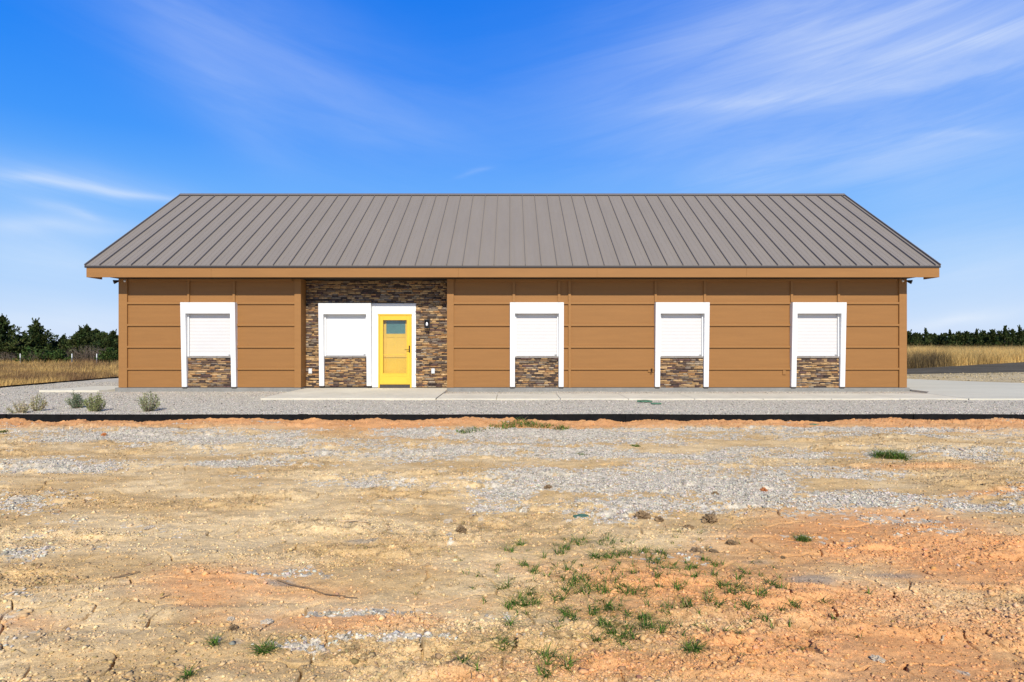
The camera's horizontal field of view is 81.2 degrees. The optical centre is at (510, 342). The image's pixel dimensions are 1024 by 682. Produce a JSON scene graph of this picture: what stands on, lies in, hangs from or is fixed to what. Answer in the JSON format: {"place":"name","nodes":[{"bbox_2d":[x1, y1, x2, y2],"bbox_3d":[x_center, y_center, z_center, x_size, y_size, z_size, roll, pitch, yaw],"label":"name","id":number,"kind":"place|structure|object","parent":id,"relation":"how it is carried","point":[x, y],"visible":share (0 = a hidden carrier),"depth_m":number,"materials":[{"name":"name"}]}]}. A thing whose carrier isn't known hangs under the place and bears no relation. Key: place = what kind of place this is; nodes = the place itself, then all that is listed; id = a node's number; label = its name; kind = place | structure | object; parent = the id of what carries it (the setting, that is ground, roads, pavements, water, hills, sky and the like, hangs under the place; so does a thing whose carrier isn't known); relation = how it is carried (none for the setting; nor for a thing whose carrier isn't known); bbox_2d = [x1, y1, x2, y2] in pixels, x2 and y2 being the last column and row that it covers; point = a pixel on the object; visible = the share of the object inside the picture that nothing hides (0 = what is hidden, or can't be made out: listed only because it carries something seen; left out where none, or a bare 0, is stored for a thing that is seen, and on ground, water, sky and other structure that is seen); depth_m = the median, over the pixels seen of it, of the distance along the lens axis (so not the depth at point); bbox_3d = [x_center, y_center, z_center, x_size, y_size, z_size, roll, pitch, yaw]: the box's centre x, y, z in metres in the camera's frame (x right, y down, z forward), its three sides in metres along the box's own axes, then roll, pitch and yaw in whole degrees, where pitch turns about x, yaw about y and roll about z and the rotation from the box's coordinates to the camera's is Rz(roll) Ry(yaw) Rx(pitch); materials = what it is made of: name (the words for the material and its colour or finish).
{"place":"outdoors","nodes":[
{"label":"outdoors","id":0,"kind":"place"},
{"bbox_2d":[0,357,118,385],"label":"dry field grass","id":1,"kind":"structure","parent":0,"point":[32,372],"depth_m":26.78,"materials":[{"name":"beige plant"}]},
{"bbox_2d":[0,417,1023,681],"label":"dirt yard","id":2,"kind":"structure","parent":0,"point":[410,579],"depth_m":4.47,"materials":[{"name":"brown soil"}]},
{"bbox_2d":[109,571,139,578],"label":"twig","id":3,"kind":"object","parent":2,"relation":"on","point":[123,575],"visible":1,"depth_m":3.76,"materials":[{"name":"brown wood"}]},
{"bbox_2d":[143,525,154,529],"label":"rock","id":4,"kind":"object","parent":2,"relation":"on","point":[148,527],"visible":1,"depth_m":4.83,"materials":[{"name":"white stone"}]},
{"bbox_2d":[171,661,202,681],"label":"grass tuft","id":5,"kind":"object","parent":2,"relation":"on","point":[187,674],"visible":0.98,"depth_m":2.69,"materials":[{"name":"green plant"}]},
{"bbox_2d":[200,632,225,647],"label":"grass tuft","id":6,"kind":"object","parent":2,"relation":"on","point":[213,642],"visible":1,"depth_m":2.95,"materials":[{"name":"green plant"}]},
{"bbox_2d":[226,616,234,620],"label":"rock","id":7,"kind":"object","parent":2,"relation":"on","point":[230,618],"visible":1,"depth_m":3.22,"materials":[{"name":"white stone"}]},
{"bbox_2d":[227,624,237,631],"bbox_3d":[-1.454,1.499,3.125,0.050,0.039,0.059,0,0,16],"label":"dirt clod","id":8,"kind":"object","parent":2,"relation":"on","point":[232,627],"visible":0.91,"depth_m":3.11,"materials":[{"name":"brown soil"}]},
{"bbox_2d":[237,632,282,655],"bbox_3d":[-1.190,1.479,2.919,0.241,0.058,0.214,0,0,0],"label":"grass tuft","id":9,"kind":"object","parent":2,"relation":"on","point":[264,649],"visible":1,"depth_m":2.90,"materials":[{"name":"green plant"}]},
{"bbox_2d":[260,618,273,623],"bbox_3d":[-1.319,1.509,3.225,0.077,0.025,0.054,0,0,-9],"label":"rock","id":10,"kind":"object","parent":2,"relation":"on","point":[267,621],"visible":1,"depth_m":3.21,"materials":[{"name":"white stone"}]},
{"bbox_2d":[276,579,357,597],"bbox_3d":[-1.187,1.488,3.596,0.612,0.021,0.042,0,0,23],"label":"twig","id":11,"kind":"object","parent":2,"relation":"on","point":[312,589],"visible":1,"depth_m":3.60,"materials":[{"name":"brown wood"}]},
{"bbox_2d":[338,520,367,521],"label":"twig","id":12,"kind":"object","parent":2,"relation":"on","point":[350,521],"visible":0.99,"depth_m":4.96,"materials":[{"name":"brown wood"}]},
{"bbox_2d":[443,519,452,523],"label":"rock","id":13,"kind":"object","parent":2,"relation":"on","point":[447,521],"visible":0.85,"depth_m":5.01,"materials":[{"name":"white stone"}]},
{"bbox_2d":[446,654,471,677],"bbox_3d":[-0.199,1.471,2.740,0.142,0.041,0.150,0,0,29],"label":"twig","id":14,"kind":"object","parent":2,"relation":"on","point":[460,657],"visible":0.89,"depth_m":2.74,"materials":[{"name":"brown wood"}]},
{"bbox_2d":[455,525,466,533],"bbox_3d":[-0.393,1.497,4.765,0.097,0.074,0.123,0,0,-25],"label":"dirt clod","id":15,"kind":"object","parent":2,"relation":"on","point":[461,529],"visible":0.98,"depth_m":4.74,"materials":[{"name":"brown soil"}]},
{"bbox_2d":[455,417,573,433],"bbox_3d":[-0.048,1.472,10.385,2.092,0.174,1.335,0,0,-28],"label":"grass strip","id":16,"kind":"object","parent":2,"relation":"on","point":[531,423],"depth_m":10.54,"materials":[{"name":"green plant"}]},
{"bbox_2d":[543,484,552,488],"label":"dirt clod","id":17,"kind":"object","parent":2,"relation":"on","point":[547,486],"visible":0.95,"depth_m":6.14,"materials":[{"name":"brown soil"}]},
{"bbox_2d":[165,459,961,680],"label":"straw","id":18,"kind":"object","parent":2,"relation":"on","point":[551,631],"visible":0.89,"depth_m":3.03,"materials":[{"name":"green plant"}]},
{"bbox_2d":[573,514,588,517],"bbox_3d":[0.599,1.492,5.095,0.132,0.024,0.117,0,0,0],"label":"plastic lid","id":19,"kind":"object","parent":2,"relation":"on","point":[582,515],"visible":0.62,"depth_m":5.10,"materials":[{"name":"teal plastic"}]},
{"bbox_2d":[404,528,875,679],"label":"grass","id":20,"kind":"structure","parent":2,"relation":"on","point":[606,555],"depth_m":3.47,"materials":[{"name":"green plant"}]},
{"bbox_2d":[634,511,651,518],"bbox_3d":[1.131,1.483,5.094,0.161,0.099,0.104,0,0,22],"label":"dirt clod","id":21,"kind":"object","parent":2,"relation":"on","point":[641,515],"visible":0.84,"depth_m":5.07,"materials":[{"name":"brown soil"}]},
{"bbox_2d":[655,516,663,521],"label":"dirt clod","id":22,"kind":"object","parent":2,"relation":"on","point":[659,519],"visible":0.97,"depth_m":5.00,"materials":[{"name":"brown soil"}]},
{"bbox_2d":[683,524,693,529],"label":"dirt clod","id":23,"kind":"object","parent":2,"relation":"on","point":[690,526],"visible":0.69,"depth_m":4.81,"materials":[{"name":"brown soil"}]},
{"bbox_2d":[689,547,703,552],"bbox_3d":[1.337,1.507,4.308,0.127,0.034,0.100,0,0,-41],"label":"dirt clod","id":24,"kind":"object","parent":2,"relation":"on","point":[694,549],"visible":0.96,"depth_m":4.30,"materials":[{"name":"brown soil"}]},
{"bbox_2d":[675,633,719,658],"bbox_3d":[0.890,1.469,2.877,0.234,0.061,0.271,0,0,0],"label":"grass tuft","id":25,"kind":"object","parent":2,"relation":"on","point":[694,648],"visible":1,"depth_m":2.88,"materials":[{"name":"green plant"}]},
{"bbox_2d":[702,513,717,523],"bbox_3d":[1.674,1.496,5.036,0.138,0.114,0.165,0,0,9],"label":"dirt clod","id":26,"kind":"object","parent":2,"relation":"on","point":[712,518],"visible":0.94,"depth_m":4.99,"materials":[{"name":"brown soil"}]},
{"bbox_2d":[709,549,718,552],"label":"dirt clod","id":27,"kind":"object","parent":2,"relation":"on","point":[713,550],"visible":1,"depth_m":4.28,"materials":[{"name":"brown soil"}]},
{"bbox_2d":[725,539,737,544],"bbox_3d":[1.621,1.478,4.398,0.074,0.057,0.081,0,0,-30],"label":"dirt clod","id":28,"kind":"object","parent":2,"relation":"on","point":[730,542],"visible":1,"depth_m":4.38,"materials":[{"name":"brown soil"}]},
{"bbox_2d":[784,532,816,541],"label":"grass tuft","id":29,"kind":"object","parent":2,"relation":"on","point":[800,537],"visible":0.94,"depth_m":4.51,"materials":[{"name":"green plant"}]},
{"bbox_2d":[869,654,885,663],"bbox_3d":[1.742,1.510,2.840,0.050,0.044,0.070,0,0,-41],"label":"rock","id":30,"kind":"object","parent":2,"relation":"on","point":[876,658],"visible":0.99,"depth_m":2.83,"materials":[{"name":"beige stone"}]},
{"bbox_2d":[867,447,918,459],"bbox_3d":[4.986,1.458,7.788,0.761,0.146,0.671,0,0,18],"label":"grass tuft","id":31,"kind":"object","parent":2,"relation":"on","point":[888,454],"visible":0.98,"depth_m":7.78,"materials":[{"name":"green plant"}]},
{"bbox_2d":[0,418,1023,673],"bbox_3d":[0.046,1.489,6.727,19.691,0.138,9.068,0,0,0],"label":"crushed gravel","id":32,"kind":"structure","parent":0,"point":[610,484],"depth_m":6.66,"materials":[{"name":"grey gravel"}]},
{"bbox_2d":[0,378,1023,414],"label":"gravel bed","id":33,"kind":"object","parent":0,"point":[321,405],"visible":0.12,"depth_m":12.76,"materials":[{"name":"grey gravel"}]},
{"bbox_2d":[4,399,31,413],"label":"shrub","id":34,"kind":"object","parent":33,"relation":"on","point":[22,409],"visible":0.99,"depth_m":11.61,"materials":[{"name":"green plant"}]},
{"bbox_2d":[30,392,47,410],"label":"shrub","id":35,"kind":"object","parent":33,"relation":"on","point":[42,406],"visible":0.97,"depth_m":11.87,"materials":[{"name":"green plant"}]},
{"bbox_2d":[0,377,118,387],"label":"garden edging","id":36,"kind":"object","parent":33,"relation":"on","point":[56,382],"visible":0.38,"depth_m":19.93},
{"bbox_2d":[65,389,87,407],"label":"shrub","id":37,"kind":"object","parent":33,"relation":"on","point":[76,401],"visible":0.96,"depth_m":12.33,"materials":[{"name":"green plant"}]},
{"bbox_2d":[39,386,118,391],"bbox_3d":[-12.049,1.385,17.225,1.898,0.120,1.550,0,0,0],"label":"side stoop","id":38,"kind":"object","parent":33,"relation":"on","point":[95,389],"visible":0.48,"depth_m":16.69,"materials":[{"name":"concrete"}]},
{"bbox_2d":[84,391,105,411],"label":"shrub","id":39,"kind":"object","parent":33,"relation":"on","point":[97,403],"visible":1,"depth_m":11.77,"materials":[{"name":"green plant"}]},
{"bbox_2d":[136,391,160,411],"bbox_3d":[-7.203,1.171,11.877,0.462,0.458,0.382,0,0,0],"label":"shrub","id":40,"kind":"object","parent":33,"relation":"on","point":[146,406],"visible":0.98,"depth_m":11.87,"materials":[{"name":"green plant"}]},
{"bbox_2d":[261,388,446,399],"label":"entry slab","id":41,"kind":"structure","parent":33,"relation":"on","point":[369,394],"depth_m":14.90,"materials":[{"name":"concrete"}]},
{"bbox_2d":[437,393,496,399],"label":"walkway","id":42,"kind":"structure","parent":33,"relation":"on","point":[468,396],"depth_m":14.51,"materials":[{"name":"concrete"}]},
{"bbox_2d":[0,414,1023,421],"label":"garden edging","id":43,"kind":"object","parent":33,"relation":"on","point":[413,417],"visible":0.51,"depth_m":11.32,"materials":[{"name":"black plastic"}]},
{"bbox_2d":[84,193,940,391],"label":"house","id":44,"kind":"structure","parent":33,"relation":"on","point":[574,292],"depth_m":16.67,"materials":[{"name":"wood"}]},
{"bbox_2d":[180,302,237,387],"bbox_3d":[-8.385,0.089,16.595,1.510,2.376,0.190,0,0,0],"label":"window","id":45,"kind":"structure","parent":44,"relation":"in","point":[198,369],"depth_m":16.65,"materials":[{"name":"white paint"}]},
{"bbox_2d":[318,303,371,386],"bbox_3d":[-4.704,0.089,16.975,1.487,2.376,0.190,0,0,0],"label":"window","id":46,"kind":"structure","parent":44,"relation":"in","point":[345,343],"depth_m":17.03,"materials":[{"name":"white paint"}]},
{"bbox_2d":[378,314,411,387],"bbox_3d":[-3.302,0.253,17.047,0.974,2.105,0.236,0,0,0],"label":"door","id":47,"kind":"structure","parent":44,"relation":"in","point":[394,330],"depth_m":17.02,"materials":[{"name":"yellow paint"}]},
{"bbox_2d":[510,302,563,387],"bbox_3d":[0.718,0.089,16.595,1.490,2.376,0.190,0,0,0],"label":"window","id":48,"kind":"structure","parent":44,"relation":"in","point":[527,369],"depth_m":16.65,"materials":[{"name":"white paint"}]},
{"bbox_2d":[654,302,709,387],"bbox_3d":[4.748,0.089,16.595,1.490,2.376,0.190,0,0,0],"label":"window","id":49,"kind":"structure","parent":44,"relation":"in","point":[672,369],"depth_m":16.65,"materials":[{"name":"white paint"}]},
{"bbox_2d":[790,302,846,387],"bbox_3d":[8.532,0.089,16.595,1.490,2.376,0.190,0,0,0],"label":"window","id":50,"kind":"structure","parent":44,"relation":"in","point":[807,369],"depth_m":16.64,"materials":[{"name":"white paint"}]},
{"bbox_2d":[497,393,559,399],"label":"walkway","id":51,"kind":"structure","parent":33,"relation":"on","point":[527,396],"depth_m":14.51,"materials":[{"name":"concrete"}]},
{"bbox_2d":[557,393,627,399],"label":"walkway","id":52,"kind":"structure","parent":33,"relation":"on","point":[588,396],"depth_m":14.51,"materials":[{"name":"concrete"}]},
{"bbox_2d":[637,400,651,401],"bbox_3d":[2.994,1.323,13.430,0.347,0.024,0.310,0,0,0],"label":"plastic lid","id":53,"kind":"object","parent":33,"relation":"on","point":[644,400],"visible":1,"depth_m":13.38,"materials":[{"name":"green plastic"}]},
{"bbox_2d":[618,393,693,399],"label":"walkway","id":54,"kind":"structure","parent":33,"relation":"on","point":[653,396],"depth_m":14.51,"materials":[{"name":"concrete"}]},
{"bbox_2d":[679,393,762,399],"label":"walkway","id":55,"kind":"structure","parent":33,"relation":"on","point":[717,396],"depth_m":14.51,"materials":[{"name":"concrete"}]},
{"bbox_2d":[741,393,830,399],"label":"walkway","id":56,"kind":"structure","parent":33,"relation":"on","point":[782,396],"depth_m":14.51,"materials":[{"name":"concrete"}]},
{"bbox_2d":[803,393,899,399],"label":"walkway","id":57,"kind":"structure","parent":33,"relation":"on","point":[848,396],"depth_m":14.51,"materials":[{"name":"concrete"}]},
{"bbox_2d":[865,393,967,399],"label":"walkway","id":58,"kind":"structure","parent":33,"relation":"on","point":[905,396],"depth_m":14.51,"materials":[{"name":"concrete"}]},
{"bbox_2d":[907,379,1023,399],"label":"concrete apron","id":59,"kind":"object","parent":33,"relation":"on","point":[972,390],"visible":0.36,"depth_m":16.60,"materials":[{"name":"grey concrete"}]},
{"bbox_2d":[0,0,1023,340],"label":"sky","id":60,"kind":"structure","parent":0,"point":[111,111],"materials":[{"name":"blue"}]},
{"bbox_2d":[907,362,1023,373],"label":"road","id":61,"kind":"structure","parent":0,"point":[1003,367],"depth_m":28.89,"materials":[{"name":"grey asphalt"}]},
{"bbox_2d":[907,372,1023,382],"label":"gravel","id":62,"kind":"structure","parent":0,"point":[1008,379],"depth_m":22.51,"materials":[{"name":"beige gravel"}]},
{"bbox_2d":[907,372,1023,382],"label":"stones","id":63,"kind":"object","parent":62,"relation":"on","point":[925,377],"visible":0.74,"depth_m":22.95,"materials":[{"name":"grey gravel"}]},
{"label":"field ground","id":64,"kind":"structure","parent":0,"visible":0},
{"bbox_2d":[0,351,16,362],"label":"bare bush","id":65,"kind":"object","parent":64,"relation":"on","point":[10,358],"visible":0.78,"depth_m":39.04,"materials":[{"name":"plant"}]},
{"bbox_2d":[0,313,42,360],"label":"cedar tree","id":66,"kind":"object","parent":64,"relation":"on","point":[9,342],"visible":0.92,"depth_m":39.99,"materials":[{"name":"green plant"}]},
{"bbox_2d":[13,346,39,363],"bbox_3d":[-30.264,0.903,37.564,1.457,1.357,1.489,0,0,0],"label":"young cedar","id":67,"kind":"object","parent":64,"relation":"on","point":[27,351],"visible":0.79,"depth_m":37.34,"materials":[{"name":"green plant"}]},
{"bbox_2d":[21,351,45,361],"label":"bare bush","id":68,"kind":"object","parent":64,"relation":"on","point":[34,356],"visible":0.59,"depth_m":37.38,"materials":[{"name":"plant"}]},
{"bbox_2d":[16,318,63,354],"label":"cedar tree","id":69,"kind":"object","parent":64,"relation":"on","point":[36,330],"visible":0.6,"depth_m":41.75,"materials":[{"name":"green plant"}]},
{"bbox_2d":[29,349,52,363],"bbox_3d":[-29.532,0.999,37.856,1.220,1.166,1.444,0,0,20],"label":"young cedar","id":70,"kind":"object","parent":64,"relation":"on","point":[44,352],"visible":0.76,"depth_m":37.62,"materials":[{"name":"green plant"}]},
{"bbox_2d":[43,333,69,360],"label":"cedar tree","id":71,"kind":"object","parent":64,"relation":"on","point":[63,336],"visible":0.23,"depth_m":43.60,"materials":[{"name":"green plant"}]},
{"bbox_2d":[46,349,72,363],"bbox_3d":[-28.277,1.001,37.510,1.516,1.162,1.408,0,0,0],"label":"young cedar","id":72,"kind":"object","parent":64,"relation":"on","point":[58,355],"visible":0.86,"depth_m":37.27,"materials":[{"name":"green plant"}]},
{"bbox_2d":[63,347,80,360],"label":"bare bush","id":73,"kind":"object","parent":64,"relation":"on","point":[73,355],"visible":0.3,"depth_m":39.10,"materials":[{"name":"plant"}]},
{"bbox_2d":[49,325,100,360],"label":"cedar tree","id":74,"kind":"object","parent":64,"relation":"on","point":[80,337],"visible":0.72,"depth_m":40.60,"materials":[{"name":"green plant"}]},
{"bbox_2d":[64,324,97,350],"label":"cedar tree","id":75,"kind":"object","parent":64,"relation":"on","point":[87,328],"visible":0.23,"depth_m":42.40,"materials":[{"name":"green plant"}]},
{"bbox_2d":[70,345,100,361],"bbox_3d":[-27.825,0.801,39.015,1.513,1.372,1.422,0,0,12],"label":"bare bush","id":76,"kind":"object","parent":64,"relation":"on","point":[84,355],"visible":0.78,"depth_m":38.97,"materials":[{"name":"plant"}]},
{"bbox_2d":[77,347,105,362],"bbox_3d":[-27.116,0.825,39.007,1.910,1.326,1.448,0,0,23],"label":"bare bush","id":77,"kind":"object","parent":64,"relation":"on","point":[91,356],"visible":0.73,"depth_m":38.84,"materials":[{"name":"plant"}]},
{"bbox_2d":[73,330,110,358],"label":"cedar tree","id":78,"kind":"object","parent":64,"relation":"on","point":[101,335],"visible":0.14,"depth_m":41.67,"materials":[{"name":"green plant"}]},
{"bbox_2d":[91,329,102,359],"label":"cedar tree","id":79,"kind":"object","parent":64,"relation":"on","point":[95,330],"visible":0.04,"depth_m":43.86,"materials":[{"name":"green plant"}]},
{"bbox_2d":[87,329,118,358],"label":"cedar tree","id":80,"kind":"object","parent":64,"relation":"on","point":[111,339],"visible":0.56,"depth_m":40.45,"materials":[{"name":"green plant"}]},
{"bbox_2d":[94,347,118,362],"bbox_3d":[-25.539,0.943,37.878,1.410,1.278,1.328,0,0,-26],"label":"young cedar","id":81,"kind":"object","parent":64,"relation":"on","point":[108,354],"visible":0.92,"depth_m":37.80,"materials":[{"name":"green plant"}]},
{"label":"rear field ground","id":82,"kind":"structure","parent":0,"visible":0},
{"bbox_2d":[907,329,920,346],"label":"cedar tree","id":83,"kind":"object","parent":82,"relation":"on","point":[910,338],"visible":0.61,"depth_m":95.37,"materials":[{"name":"green plant"}]},
{"bbox_2d":[912,332,924,346],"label":"cedar tree","id":84,"kind":"object","parent":82,"relation":"on","point":[915,334],"visible":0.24,"depth_m":97.74,"materials":[{"name":"green plant"}]},
{"bbox_2d":[916,327,934,346],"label":"cedar tree","id":85,"kind":"object","parent":82,"relation":"on","point":[926,338],"visible":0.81,"depth_m":91.81,"materials":[{"name":"green plant"}]},
{"bbox_2d":[930,333,936,343],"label":"cedar tree","id":86,"kind":"object","parent":82,"relation":"on","point":[933,337],"visible":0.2,"depth_m":97.79,"materials":[{"name":"green plant"}]},
{"bbox_2d":[931,333,945,346],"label":"cedar tree","id":87,"kind":"object","parent":82,"relation":"on","point":[939,339],"visible":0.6,"depth_m":95.96,"materials":[{"name":"green plant"}]},
{"bbox_2d":[942,329,960,346],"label":"cedar tree","id":88,"kind":"object","parent":82,"relation":"on","point":[950,340],"visible":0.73,"depth_m":93.80,"materials":[{"name":"green plant"}]},
{"bbox_2d":[954,331,970,347],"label":"cedar tree","id":89,"kind":"object","parent":82,"relation":"on","point":[958,336],"visible":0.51,"depth_m":96.65,"materials":[{"name":"green plant"}]},
{"bbox_2d":[907,343,1023,368],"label":"tall dry grass","id":90,"kind":"structure","parent":82,"relation":"on","point":[928,356],"depth_m":36.89,"materials":[{"name":"beige plant"}]},
{"bbox_2d":[961,331,972,346],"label":"cedar tree","id":91,"kind":"object","parent":82,"relation":"on","point":[966,334],"visible":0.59,"depth_m":96.75,"materials":[{"name":"green plant"}]},
{"bbox_2d":[968,328,987,347],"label":"cedar tree","id":92,"kind":"object","parent":82,"relation":"on","point":[977,338],"visible":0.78,"depth_m":93.75,"materials":[{"name":"green plant"}]},
{"bbox_2d":[979,329,996,346],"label":"cedar tree","id":93,"kind":"object","parent":82,"relation":"on","point":[983,333],"visible":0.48,"depth_m":96.81,"materials":[{"name":"green plant"}]},
{"bbox_2d":[983,329,999,346],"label":"cedar tree","id":94,"kind":"object","parent":82,"relation":"on","point":[992,336],"visible":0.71,"depth_m":95.64,"materials":[{"name":"green plant"}]},
{"bbox_2d":[994,325,1012,348],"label":"cedar tree","id":95,"kind":"object","parent":82,"relation":"on","point":[1004,339],"visible":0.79,"depth_m":91.88,"materials":[{"name":"green plant"}]},
{"bbox_2d":[1007,328,1017,343],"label":"cedar tree","id":96,"kind":"object","parent":82,"relation":"on","point":[1012,332],"visible":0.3,"depth_m":95.74,"materials":[{"name":"green plant"}]},
{"bbox_2d":[1008,325,1023,346],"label":"cedar tree","id":97,"kind":"object","parent":82,"relation":"on","point":[1018,340],"visible":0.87,"depth_m":90.89,"materials":[{"name":"green plant"}]}
]}

